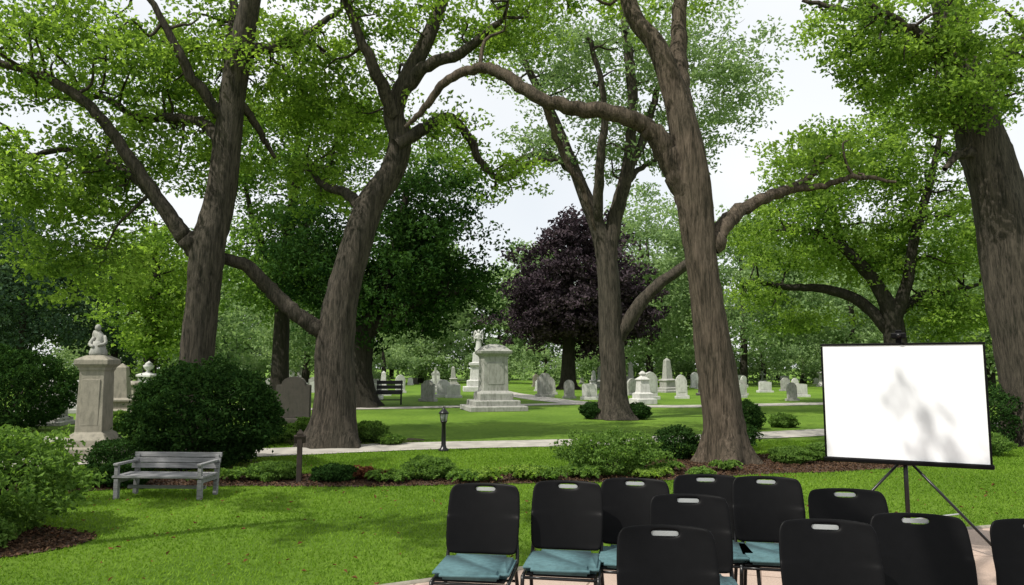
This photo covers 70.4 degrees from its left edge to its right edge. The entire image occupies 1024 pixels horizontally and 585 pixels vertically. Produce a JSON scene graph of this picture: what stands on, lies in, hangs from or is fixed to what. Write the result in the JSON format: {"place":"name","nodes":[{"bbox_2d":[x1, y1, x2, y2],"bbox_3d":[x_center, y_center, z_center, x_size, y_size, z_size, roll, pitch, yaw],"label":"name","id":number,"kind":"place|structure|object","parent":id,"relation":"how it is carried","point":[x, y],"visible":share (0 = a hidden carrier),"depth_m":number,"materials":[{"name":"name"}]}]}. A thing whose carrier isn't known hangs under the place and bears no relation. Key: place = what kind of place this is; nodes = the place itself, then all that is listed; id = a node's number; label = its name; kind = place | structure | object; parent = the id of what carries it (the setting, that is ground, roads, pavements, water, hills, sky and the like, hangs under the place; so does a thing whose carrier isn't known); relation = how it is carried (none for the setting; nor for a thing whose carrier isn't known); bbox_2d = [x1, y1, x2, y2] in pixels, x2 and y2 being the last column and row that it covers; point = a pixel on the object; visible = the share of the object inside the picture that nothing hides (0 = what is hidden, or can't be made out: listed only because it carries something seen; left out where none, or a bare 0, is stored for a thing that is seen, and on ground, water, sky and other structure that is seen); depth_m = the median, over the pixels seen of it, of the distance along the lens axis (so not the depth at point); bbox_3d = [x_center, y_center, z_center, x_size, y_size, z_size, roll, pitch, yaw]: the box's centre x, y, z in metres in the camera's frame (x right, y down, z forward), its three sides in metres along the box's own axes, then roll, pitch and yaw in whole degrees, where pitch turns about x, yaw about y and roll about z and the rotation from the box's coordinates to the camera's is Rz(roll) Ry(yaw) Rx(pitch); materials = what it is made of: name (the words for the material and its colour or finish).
{"place":"outdoors","nodes":[
{"label":"outdoors","id":0,"kind":"place"},
{"bbox_2d":[23,380,74,425],"bbox_3d":[-12.800,3.045,20.094,1.054,1.230,1.054,1,-6,-6],"label":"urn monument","id":1,"kind":"object","parent":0,"point":[60,421],"visible":0.16,"depth_m":19.89,"materials":[{"name":"grey stone"}]},
{"bbox_2d":[2,429,823,466],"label":"path","id":2,"kind":"structure","parent":0,"point":[493,444],"depth_m":14.67,"materials":[{"name":"beige concrete"}]},
{"bbox_2d":[311,402,584,409],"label":"path","id":3,"kind":"structure","parent":0,"point":[459,406],"depth_m":28.97,"materials":[{"name":"beige concrete"}]},
{"bbox_2d":[0,369,1023,584],"bbox_3d":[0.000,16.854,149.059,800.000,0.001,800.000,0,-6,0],"label":"ground","id":4,"kind":"structure","parent":0,"point":[539,422],"depth_m":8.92,"materials":[{"name":"green plant"}]},
{"bbox_2d":[0,340,78,430],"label":"shrub","id":5,"kind":"object","parent":4,"relation":"on","point":[27,392],"visible":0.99,"depth_m":17.73,"materials":[{"name":"green plant"}]},
{"bbox_2d":[0,527,92,557],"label":"mulch bed","id":6,"kind":"object","parent":4,"relation":"on","point":[40,531],"visible":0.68,"depth_m":6.67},
{"bbox_2d":[0,516,17,547],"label":"shrub","id":7,"kind":"object","parent":6,"relation":"on","point":[7,532],"visible":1,"depth_m":6.34,"materials":[{"name":"green plant"}]},
{"bbox_2d":[0,424,107,540],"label":"shrub","id":8,"kind":"object","parent":6,"relation":"on","point":[34,450],"visible":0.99,"depth_m":6.81,"materials":[{"name":"green plant"}]},
{"bbox_2d":[64,324,127,460],"bbox_3d":[-7.360,1.739,12.840,0.880,2.353,0.880,1,-6,-7],"label":"stone pillar monument","id":9,"kind":"object","parent":4,"relation":"on","point":[97,365],"visible":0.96,"depth_m":12.63,"materials":[{"name":"beige stone"}]},
{"bbox_2d":[81,437,160,468],"bbox_3d":[-5.901,2.472,11.013,1.190,0.572,1.015,0,-6,0],"label":"shrub","id":10,"kind":"object","parent":4,"relation":"on","point":[100,452],"visible":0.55,"depth_m":10.75,"materials":[{"name":"green plant"}]},
{"bbox_2d":[0,199,243,386],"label":"distant trees","id":11,"kind":"object","parent":4,"relation":"on","point":[20,326],"visible":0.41,"depth_m":56.84,"materials":[{"name":"green plant"}]},
{"bbox_2d":[113,409,131,431],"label":"shrub","id":12,"kind":"object","parent":4,"relation":"on","point":[116,416],"visible":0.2,"depth_m":17.76,"materials":[{"name":"green plant"}]},
{"bbox_2d":[113,363,137,419],"bbox_3d":[-11.700,2.974,21.710,1.260,1.700,1.260,1,-6,-11],"label":"obelisk","id":13,"kind":"object","parent":4,"relation":"on","point":[122,386],"visible":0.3,"depth_m":21.54,"materials":[{"name":"beige stone"}]},
{"bbox_2d":[136,361,155,381],"bbox_3d":[-15.473,3.841,30.777,0.768,1.861,0.868,1,-6,6],"label":"urn monument","id":14,"kind":"object","parent":4,"relation":"on","point":[148,366],"visible":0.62,"depth_m":30.65,"materials":[{"name":"white stone"}]},
{"bbox_2d":[74,204,219,373],"bbox_3d":[-17.640,0.542,36.009,6.322,9.471,7.995,0,-6,0],"label":"maple tree","id":15,"kind":"object","parent":4,"relation":"on","point":[158,315],"visible":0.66,"depth_m":34.50,"materials":[{"name":"green plant"}]},
{"bbox_2d":[112,452,222,499],"bbox_3d":[-4.268,2.274,8.996,1.140,0.529,0.522,0,-6,3],"label":"park bench","id":16,"kind":"object","parent":4,"relation":"on","point":[182,461],"visible":0.98,"depth_m":9.12,"materials":[{"name":"grey wood"}]},
{"bbox_2d":[0,0,416,450],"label":"oak tree","id":17,"kind":"object","parent":4,"relation":"on","point":[228,110],"visible":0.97,"depth_m":14.32,"materials":[{"name":"green plant"}]},
{"bbox_2d":[155,460,263,471],"bbox_3d":[-5.197,2.807,11.775,3.241,0.001,1.678,0,-6,0],"label":"mulch bed","id":18,"kind":"object","parent":4,"relation":"on","point":[230,467],"visible":0.04,"depth_m":11.30,"materials":[{"name":"brown soil"}]},
{"bbox_2d":[111,352,291,470],"bbox_3d":[-4.995,1.908,11.802,2.738,1.874,2.455,0,-6,0],"label":"shrub","id":19,"kind":"object","parent":18,"relation":"on","point":[151,417],"visible":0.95,"depth_m":11.22,"materials":[{"name":"green plant"}]},
{"bbox_2d":[267,427,296,443],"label":"shrub","id":20,"kind":"object","parent":4,"relation":"on","point":[288,434],"visible":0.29,"depth_m":15.02,"materials":[{"name":"green plant"}]},
{"bbox_2d":[276,376,311,425],"bbox_3d":[-6.050,3.001,20.099,1.100,1.340,0.500,1,-6,-9],"label":"gravestone","id":21,"kind":"object","parent":4,"relation":"on","point":[295,392],"visible":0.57,"depth_m":19.98,"materials":[{"name":"stone"}]},
{"bbox_2d":[180,75,498,390],"bbox_3d":[-7.750,-2.462,33.227,14.290,14.847,10.840,0,-6,0],"label":"maple tree","id":22,"kind":"object","parent":4,"relation":"on","point":[280,357],"visible":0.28,"depth_m":32.46,"materials":[{"name":"green plant"}]},
{"bbox_2d":[282,438,424,443],"bbox_3d":[-3.597,3.200,15.656,3.444,0.001,1.887,0,-6,0],"label":"mulch bed","id":23,"kind":"object","parent":4,"relation":"on","point":[415,439],"visible":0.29,"depth_m":15.60,"materials":[{"name":"brown soil"}]},
{"bbox_2d":[286,416,310,432],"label":"shrub","id":24,"kind":"object","parent":23,"relation":"on","point":[301,423],"visible":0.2,"depth_m":15.88,"materials":[{"name":"green plant"}]},
{"bbox_2d":[357,420,391,442],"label":"shrub","id":25,"kind":"object","parent":23,"relation":"on","point":[369,431],"visible":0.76,"depth_m":15.23,"materials":[{"name":"green plant"}]},
{"bbox_2d":[377,433,406,444],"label":"shrub","id":26,"kind":"object","parent":23,"relation":"on","point":[390,439],"visible":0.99,"depth_m":14.82,"materials":[{"name":"green plant"}]},
{"bbox_2d":[250,156,520,407],"bbox_3d":[-5.443,-0.388,29.911,11.189,10.180,9.040,-2,-6,19],"label":"linden tree","id":27,"kind":"object","parent":4,"relation":"on","point":[396,302],"visible":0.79,"depth_m":28.18,"materials":[{"name":"green plant"}]},
{"bbox_2d":[376,380,402,404],"bbox_3d":[-5.204,4.248,30.769,1.100,1.030,0.543,1,-6,-6],"label":"park bench","id":28,"kind":"object","parent":4,"relation":"on","point":[385,392],"visible":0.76,"depth_m":30.95,"materials":[{"name":"black metal"}]},
{"bbox_2d":[224,0,572,448],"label":"oak tree","id":29,"kind":"object","parent":4,"relation":"on","point":[332,423],"visible":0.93,"depth_m":15.18,"materials":[{"name":"brown plant"}]},
{"bbox_2d":[2,333,847,383],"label":"hedge","id":30,"kind":"object","parent":4,"relation":"on","point":[405,362],"visible":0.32,"depth_m":67.87,"materials":[{"name":"green plant"}]},
{"bbox_2d":[418,380,437,401],"bbox_3d":[-3.902,4.577,33.713,0.843,1.013,0.352,-3,-7,21],"label":"gravestone","id":31,"kind":"object","parent":4,"relation":"on","point":[427,390],"visible":0.95,"depth_m":33.61,"materials":[{"name":"grey stone"}]},
{"bbox_2d":[435,380,449,396],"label":"gravestone","id":32,"kind":"object","parent":4,"relation":"on","point":[442,388],"visible":0.72,"depth_m":38.08,"materials":[{"name":"white stone"}]},
{"bbox_2d":[438,406,448,451],"bbox_3d":[-1.300,2.593,13.808,0.210,0.850,0.205,0,-6,0],"label":"bollard lamp","id":33,"kind":"object","parent":4,"relation":"on","point":[443,412],"visible":0.99,"depth_m":13.77,"materials":[{"name":"black metal"}]},
{"bbox_2d":[445,384,461,397],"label":"gravestone","id":34,"kind":"object","parent":4,"relation":"on","point":[453,390],"visible":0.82,"depth_m":37.44,"materials":[{"name":"white stone"}]},
{"bbox_2d":[0,453,909,557],"bbox_3d":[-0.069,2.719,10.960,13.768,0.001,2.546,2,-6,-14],"label":"mulch bed","id":35,"kind":"object","parent":4,"relation":"on","point":[450,483],"visible":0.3,"depth_m":10.28,"materials":[{"name":"brown wood"}]},
{"bbox_2d":[63,467,100,487],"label":"shrub","id":36,"kind":"object","parent":35,"relation":"on","point":[95,470],"visible":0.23,"depth_m":9.61,"materials":[{"name":"green plant"}]},
{"bbox_2d":[94,455,154,488],"bbox_3d":[-5.157,2.407,9.717,0.760,0.430,0.678,0,-6,0],"label":"shrub","id":37,"kind":"object","parent":35,"relation":"on","point":[108,467],"visible":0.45,"depth_m":9.52,"materials":[{"name":"green plant"}]},
{"bbox_2d":[219,466,250,479],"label":"fern","id":38,"kind":"object","parent":35,"relation":"on","point":[233,473],"visible":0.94,"depth_m":10.09,"materials":[{"name":"green plant"}]},
{"bbox_2d":[241,460,296,481],"bbox_3d":[-3.393,2.530,10.307,0.796,0.308,0.788,-4,-7,35],"label":"shrub","id":39,"kind":"object","parent":35,"relation":"on","point":[268,470],"visible":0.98,"depth_m":10.10,"materials":[{"name":"green plant"}]},
{"bbox_2d":[294,429,305,482],"bbox_3d":[-2.950,2.276,10.069,0.160,0.740,0.093,1,-6,-11],"label":"wooden marker post","id":40,"kind":"object","parent":35,"relation":"on","point":[300,438],"visible":0.84,"depth_m":10.04,"materials":[{"name":"brown wood"}]},
{"bbox_2d":[309,462,358,481],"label":"shrub","id":41,"kind":"object","parent":35,"relation":"on","point":[333,472],"visible":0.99,"depth_m":10.03,"materials":[{"name":"green plant"}]},
{"bbox_2d":[353,467,375,478],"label":"perennial plant","id":42,"kind":"object","parent":35,"relation":"on","point":[360,473],"visible":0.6,"depth_m":10.22,"materials":[{"name":"red plant"}]},
{"bbox_2d":[364,469,394,481],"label":"fern","id":43,"kind":"object","parent":35,"relation":"on","point":[383,476],"visible":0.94,"depth_m":9.97,"materials":[{"name":"green plant"}]},
{"bbox_2d":[386,468,414,481],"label":"fern","id":44,"kind":"object","parent":35,"relation":"on","point":[400,475],"visible":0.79,"depth_m":9.99,"materials":[{"name":"green plant"}]},
{"bbox_2d":[399,454,457,479],"bbox_3d":[-1.193,2.513,10.381,0.770,0.357,0.821,-6,-8,44],"label":"shrub","id":45,"kind":"object","parent":35,"relation":"on","point":[437,467],"visible":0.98,"depth_m":10.21,"materials":[{"name":"green plant"}]},
{"bbox_2d":[445,467,478,481],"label":"fern","id":46,"kind":"object","parent":35,"relation":"on","point":[463,474],"visible":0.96,"depth_m":9.92,"materials":[{"name":"green plant"}]},
{"bbox_2d":[468,466,504,480],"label":"fern","id":47,"kind":"object","parent":35,"relation":"on","point":[486,473],"visible":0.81,"depth_m":10.02,"materials":[{"name":"green plant"}]},
{"bbox_2d":[498,463,534,477],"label":"fern","id":48,"kind":"object","parent":35,"relation":"on","point":[520,475],"visible":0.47,"depth_m":10.24,"materials":[{"name":"green plant"}]},
{"bbox_2d":[504,464,550,479],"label":"fern","id":49,"kind":"object","parent":35,"relation":"on","point":[531,473],"visible":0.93,"depth_m":10.11,"materials":[{"name":"green plant"}]},
{"bbox_2d":[537,466,567,479],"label":"fern","id":50,"kind":"object","parent":35,"relation":"on","point":[555,473],"visible":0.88,"depth_m":10.07,"materials":[{"name":"green plant"}]},
{"bbox_2d":[566,464,610,477],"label":"fern","id":51,"kind":"object","parent":35,"relation":"on","point":[586,470],"visible":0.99,"depth_m":10.25,"materials":[{"name":"green plant"}]},
{"bbox_2d":[549,426,676,475],"bbox_3d":[1.504,2.383,10.925,1.922,0.740,1.466,0,-6,0],"label":"shrub","id":52,"kind":"object","parent":35,"relation":"on","point":[640,450],"visible":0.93,"depth_m":10.62,"materials":[{"name":"green plant"}]},
{"bbox_2d":[631,468,662,477],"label":"fern","id":53,"kind":"object","parent":35,"relation":"on","point":[647,473],"visible":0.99,"depth_m":10.31,"materials":[{"name":"green plant"}]},
{"bbox_2d":[657,461,685,469],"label":"fern","id":54,"kind":"object","parent":35,"relation":"on","point":[677,465],"visible":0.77,"depth_m":10.98,"materials":[{"name":"green plant"}]},
{"bbox_2d":[651,424,699,458],"bbox_3d":[2.896,2.611,12.691,0.896,0.632,0.829,0,-6,0],"label":"shrub","id":55,"kind":"object","parent":35,"relation":"on","point":[688,443],"visible":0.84,"depth_m":12.50,"materials":[{"name":"green plant"}]},
{"bbox_2d":[685,465,716,473],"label":"fern","id":56,"kind":"object","parent":35,"relation":"on","point":[700,470],"visible":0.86,"depth_m":10.44,"materials":[{"name":"green plant"}]},
{"bbox_2d":[708,459,743,469],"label":"fern","id":57,"kind":"object","parent":35,"relation":"on","point":[729,464],"visible":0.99,"depth_m":11.10,"materials":[{"name":"green plant"}]},
{"bbox_2d":[767,445,817,464],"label":"shrub","id":58,"kind":"object","parent":35,"relation":"on","point":[790,454],"visible":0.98,"depth_m":11.89,"materials":[{"name":"green plant"}]},
{"bbox_2d":[804,441,833,461],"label":"shrub","id":59,"kind":"object","parent":35,"relation":"on","point":[817,448],"visible":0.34,"depth_m":12.25,"materials":[{"name":"green plant"}]},
{"bbox_2d":[463,330,483,391],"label":"statue","id":60,"kind":"object","parent":4,"relation":"on","point":[472,384],"visible":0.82,"depth_m":47.19,"materials":[{"name":"white stone"}]},
{"bbox_2d":[460,344,527,411],"bbox_3d":[-0.700,3.146,27.020,2.120,2.440,2.120,1,-6,-14],"label":"central monument","id":61,"kind":"object","parent":4,"relation":"on","point":[492,394],"visible":1,"depth_m":26.52,"materials":[{"name":"grey stone"}]},
{"bbox_2d":[0,229,996,380],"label":"distant trees","id":62,"kind":"object","parent":4,"relation":"on","point":[490,331],"visible":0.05,"depth_m":86.43,"materials":[{"name":"green plant"}]},
{"bbox_2d":[1,463,1015,583],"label":"fallen leaves","id":63,"kind":"object","parent":4,"relation":"on","point":[299,542],"visible":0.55,"depth_m":7.48,"materials":[{"name":"brown plant"}]},
{"bbox_2d":[535,373,554,396],"bbox_3d":[1.742,4.921,38.492,1.003,1.306,0.395,0,-7,-3],"label":"gravestone","id":64,"kind":"object","parent":4,"relation":"on","point":[544,385],"visible":0.91,"depth_m":38.39,"materials":[{"name":"grey stone"}]},
{"bbox_2d":[117,181,997,387],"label":"distant trees","id":65,"kind":"object","parent":4,"relation":"on","point":[669,237],"visible":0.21,"depth_m":59.34,"materials":[{"name":"green plant"}]},
{"bbox_2d":[562,380,575,398],"bbox_3d":[2.893,4.906,36.715,0.666,0.972,0.308,-3,-9,11],"label":"gravestone","id":66,"kind":"object","parent":4,"relation":"on","point":[569,391],"visible":0.93,"depth_m":36.63,"materials":[{"name":"grey stone"}]},
{"bbox_2d":[473,203,671,389],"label":"copper beech tree","id":67,"kind":"object","parent":4,"relation":"on","point":[555,308],"visible":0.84,"depth_m":50.17,"materials":[{"name":"purple plant"}]},
{"bbox_2d":[580,384,597,399],"bbox_3d":[3.795,4.863,35.490,0.906,0.806,0.440,-1,-6,3],"label":"gravestone","id":68,"kind":"object","parent":4,"relation":"on","point":[589,391],"visible":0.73,"depth_m":35.38,"materials":[{"name":"white stone"}]},
{"bbox_2d":[578,401,600,418],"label":"shrub","id":69,"kind":"object","parent":4,"relation":"on","point":[587,410],"visible":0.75,"depth_m":22.11,"materials":[{"name":"green plant"}]},
{"bbox_2d":[627,378,635,395],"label":"gravestone","id":70,"kind":"object","parent":4,"relation":"on","point":[631,385],"visible":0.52,"depth_m":40.71,"materials":[{"name":"grey stone"}]},
{"bbox_2d":[630,402,653,419],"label":"shrub","id":71,"kind":"object","parent":4,"relation":"on","point":[640,410],"visible":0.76,"depth_m":21.92,"materials":[{"name":"green plant"}]},
{"bbox_2d":[629,371,656,404],"bbox_3d":[5.650,4.101,31.345,0.900,1.420,0.900,2,-6,-17],"label":"pedestal monument","id":72,"kind":"object","parent":4,"relation":"on","point":[642,393],"visible":0.98,"depth_m":31.12,"materials":[{"name":"white stone"}]},
{"bbox_2d":[478,0,809,419],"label":"elm tree","id":73,"kind":"object","parent":4,"relation":"on","point":[615,328],"visible":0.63,"depth_m":22.48,"materials":[{"name":"green plant"}]},
{"bbox_2d":[645,372,660,398],"bbox_3d":[6.803,4.593,35.711,0.952,1.393,0.339,2,-6,-19],"label":"gravestone","id":74,"kind":"object","parent":4,"relation":"on","point":[653,381],"visible":0.52,"depth_m":35.67,"materials":[{"name":"white stone"}]},
{"bbox_2d":[404,0,917,467],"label":"oak tree","id":75,"kind":"object","parent":4,"relation":"on","point":[679,153],"visible":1,"depth_m":12.57,"materials":[{"name":"green plant"}]},
{"bbox_2d":[658,358,675,392],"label":"obelisk","id":76,"kind":"object","parent":4,"relation":"on","point":[667,383],"visible":0.8,"depth_m":45.45,"materials":[{"name":"grey stone"}]},
{"bbox_2d":[675,375,689,398],"bbox_3d":[8.570,4.773,36.698,0.691,1.235,0.308,-3,-5,-2],"label":"gravestone","id":77,"kind":"object","parent":4,"relation":"on","point":[681,386],"visible":0.91,"depth_m":36.62,"materials":[{"name":"white stone"}]},
{"bbox_2d":[379,525,990,584],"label":"patio edging","id":78,"kind":"object","parent":4,"relation":"on","point":[416,581],"visible":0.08,"depth_m":5.33,"materials":[{"name":"beige stone"}]},
{"bbox_2d":[699,420,763,445],"bbox_3d":[4.231,2.756,14.102,1.263,0.636,1.052,0,-6,0],"label":"shrub","id":79,"kind":"object","parent":4,"relation":"on","point":[752,432],"visible":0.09,"depth_m":13.89,"materials":[{"name":"green plant"}]},
{"bbox_2d":[742,399,766,429],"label":"shrub","id":80,"kind":"object","parent":4,"relation":"on","point":[754,413],"visible":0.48,"depth_m":18.45,"materials":[{"name":"green plant"}]},
{"bbox_2d":[756,381,773,391],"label":"gravestone","id":81,"kind":"object","parent":4,"relation":"on","point":[764,386],"visible":0.91,"depth_m":45.43,"materials":[{"name":"white stone"}]},
{"bbox_2d":[767,412,800,427],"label":"shrub","id":82,"kind":"object","parent":4,"relation":"on","point":[783,419],"visible":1,"depth_m":19.06,"materials":[{"name":"green plant"}]},
{"bbox_2d":[785,382,799,400],"bbox_3d":[13.194,4.686,34.209,0.597,0.896,0.277,0,-7,-9],"label":"gravestone","id":83,"kind":"object","parent":4,"relation":"on","point":[791,389],"visible":0.86,"depth_m":34.14,"materials":[{"name":"grey stone"}]},
{"bbox_2d":[796,384,810,396],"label":"gravestone","id":84,"kind":"object","parent":4,"relation":"on","point":[802,391],"visible":0.45,"depth_m":38.56,"materials":[{"name":"white stone"}]},
{"bbox_2d":[723,77,1016,350],"bbox_3d":[15.186,-1.881,31.374,13.248,13.466,10.879,-2,-6,20],"label":"beech tree","id":85,"kind":"object","parent":4,"relation":"on","point":[908,227],"visible":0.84,"depth_m":30.00,"materials":[{"name":"green plant"}]},
{"bbox_2d":[787,0,1023,446],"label":"oak tree","id":86,"kind":"object","parent":4,"relation":"on","point":[972,90],"visible":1,"depth_m":14.91,"materials":[{"name":"green plant"}]},
{"bbox_2d":[988,432,1018,455],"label":"shrub","id":87,"kind":"object","parent":4,"relation":"on","point":[998,439],"visible":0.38,"depth_m":12.91,"materials":[{"name":"green plant"}]},
{"bbox_2d":[985,380,1023,440],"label":"shrub","id":88,"kind":"object","parent":4,"relation":"on","point":[993,398],"visible":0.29,"depth_m":14.48,"materials":[{"name":"green plant"}]},
{"bbox_2d":[0,0,1023,368],"label":"sky","id":89,"kind":"structure","parent":0,"point":[814,94],"materials":[{"name":"white"}]},
{"bbox_2d":[510,391,822,406],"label":"path","id":90,"kind":"structure","parent":0,"point":[532,397],"depth_m":32.29,"materials":[{"name":"beige concrete"}]},
{"bbox_2d":[410,528,995,584],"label":"patio","id":91,"kind":"structure","parent":0,"point":[983,558],"depth_m":5.53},
{"bbox_2d":[429,483,519,584],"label":"stacking chair","id":92,"kind":"object","parent":91,"relation":"on","point":[482,524],"visible":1,"depth_m":4.35,"materials":[{"name":"black plastic"}]},
{"bbox_2d":[520,480,603,584],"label":"stacking chair","id":93,"kind":"object","parent":91,"relation":"on","point":[569,522],"visible":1,"depth_m":4.45,"materials":[{"name":"black plastic"}]},
{"bbox_2d":[594,477,669,584],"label":"stacking chair","id":94,"kind":"object","parent":91,"relation":"on","point":[625,504],"visible":0.65,"depth_m":4.62,"materials":[{"name":"black plastic"}]},
{"bbox_2d":[616,525,719,584],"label":"stacking chair","id":95,"kind":"object","parent":91,"relation":"on","point":[646,555],"visible":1,"depth_m":3.23,"materials":[{"name":"black plastic"}]},
{"bbox_2d":[649,494,737,584],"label":"stacking chair","id":96,"kind":"object","parent":91,"relation":"on","point":[711,513],"visible":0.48,"depth_m":4.04,"materials":[{"name":"black plastic"}]},
{"bbox_2d":[673,474,760,584],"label":"stacking chair","id":97,"kind":"object","parent":91,"relation":"on","point":[719,485],"visible":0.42,"depth_m":4.80,"materials":[{"name":"black plastic"}]},
{"bbox_2d":[732,476,805,584],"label":"stacking chair","id":98,"kind":"object","parent":91,"relation":"on","point":[764,511],"visible":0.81,"depth_m":4.66,"materials":[{"name":"black plastic"}]},
{"bbox_2d":[779,519,884,584],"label":"stacking chair","id":99,"kind":"object","parent":91,"relation":"on","point":[846,552],"visible":1,"depth_m":3.35,"materials":[{"name":"black plastic"}]},
{"bbox_2d":[808,488,888,530],"bbox_3d":[1.921,1.560,3.977,0.484,0.864,0.563,-1,-6,9],"label":"stacking chair","id":100,"kind":"object","parent":91,"relation":"on","point":[861,505],"visible":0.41,"depth_m":4.24,"materials":[{"name":"black plastic"}]},
{"bbox_2d":[820,330,994,545],"bbox_3d":[3.622,1.326,6.710,1.440,1.928,0.840,-3,-7,27],"label":"projection screen","id":101,"kind":"object","parent":91,"relation":"on","point":[899,402],"visible":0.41,"depth_m":6.41,"materials":[{"name":"fabric"}]},
{"bbox_2d":[870,513,977,584],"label":"stacking chair","id":102,"kind":"object","parent":91,"relation":"on","point":[934,549],"visible":0.9,"depth_m":3.48,"materials":[{"name":"black plastic"}]},
{"bbox_2d":[990,518,1023,584],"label":"stacking chair","id":103,"kind":"object","parent":91,"relation":"on","point":[1007,540],"visible":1,"depth_m":3.38,"materials":[{"name":"black plastic"}]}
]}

